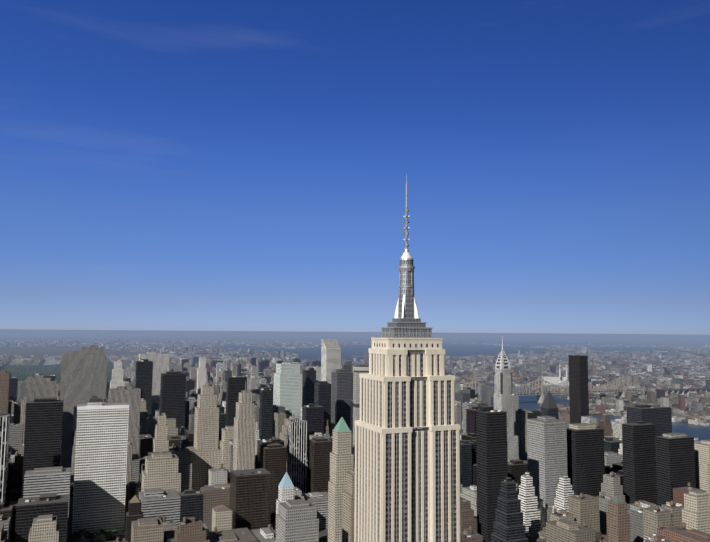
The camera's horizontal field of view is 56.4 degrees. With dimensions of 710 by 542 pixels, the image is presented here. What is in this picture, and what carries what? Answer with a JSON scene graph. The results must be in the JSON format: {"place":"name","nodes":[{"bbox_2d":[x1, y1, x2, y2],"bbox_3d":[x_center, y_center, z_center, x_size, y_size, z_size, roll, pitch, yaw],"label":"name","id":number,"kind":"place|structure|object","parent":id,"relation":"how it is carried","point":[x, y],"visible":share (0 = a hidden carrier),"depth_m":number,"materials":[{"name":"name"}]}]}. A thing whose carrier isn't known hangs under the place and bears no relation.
{"place":"outdoors","nodes":[
{"label":"outdoors","id":0,"kind":"place"},
{"bbox_2d":[1,364,132,386],"bbox_3d":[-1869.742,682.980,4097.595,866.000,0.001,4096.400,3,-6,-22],"label":"central park lawn ground","id":1,"kind":"structure","parent":0,"point":[44,371],"depth_m":5166.99,"materials":[{"name":"green plant"}]},
{"bbox_2d":[0,347,327,541],"bbox_3d":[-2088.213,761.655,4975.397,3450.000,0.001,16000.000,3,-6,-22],"label":"manhattan street","id":2,"kind":"structure","parent":0,"point":[66,463],"depth_m":8958.92,"materials":[{"name":"grey asphalt"}]},
{"bbox_2d":[0,329,709,402],"bbox_3d":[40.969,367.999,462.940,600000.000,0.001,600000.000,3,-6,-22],"label":"ground","id":3,"kind":"structure","parent":0,"point":[131,335],"depth_m":34762.14,"materials":[{"name":"grey"}]},
{"bbox_2d":[0,363,134,541],"bbox_3d":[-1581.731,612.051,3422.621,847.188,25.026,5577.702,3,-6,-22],"label":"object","id":4,"kind":"object","parent":3,"relation":"on","point":[76,536],"visible":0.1,"depth_m":1028.67,"materials":[{"name":"green plant"}]},
{"bbox_2d":[0,338,709,541],"bbox_3d":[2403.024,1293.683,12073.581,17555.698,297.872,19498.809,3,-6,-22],"label":"city buildings","id":5,"kind":"structure","parent":3,"relation":"on","point":[186,444],"depth_m":1175.45,"materials":[{"name":"grey concrete"}]},
{"bbox_2d":[354,174,459,541],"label":"skyscraper","id":6,"kind":"structure","parent":3,"relation":"on","point":[407,458],"depth_m":469.46,"materials":[{"name":"stone"}]},
{"bbox_2d":[351,338,700,360],"bbox_3d":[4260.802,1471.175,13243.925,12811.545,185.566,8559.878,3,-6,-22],"label":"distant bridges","id":7,"kind":"structure","parent":3,"relation":"on","point":[364,356],"depth_m":16219.18,"materials":[{"name":"grey"}]},
{"bbox_2d":[466,376,709,402],"bbox_3d":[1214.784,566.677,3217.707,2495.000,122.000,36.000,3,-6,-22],"label":"bridge","id":8,"kind":"structure","parent":3,"relation":"on","point":[540,398],"depth_m":3162.22,"materials":[{"name":"paint"}]},
{"bbox_2d":[0,0,709,334],"label":"sky","id":9,"kind":"structure","parent":0,"point":[166,165],"materials":[{"name":"blue"}]},
{"bbox_2d":[39,336,709,440],"bbox_3d":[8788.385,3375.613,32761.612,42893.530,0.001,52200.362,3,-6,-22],"label":"river water","id":10,"kind":"structure","parent":0,"point":[530,404],"depth_m":12519.25,"materials":[{"name":"blue liquid"}]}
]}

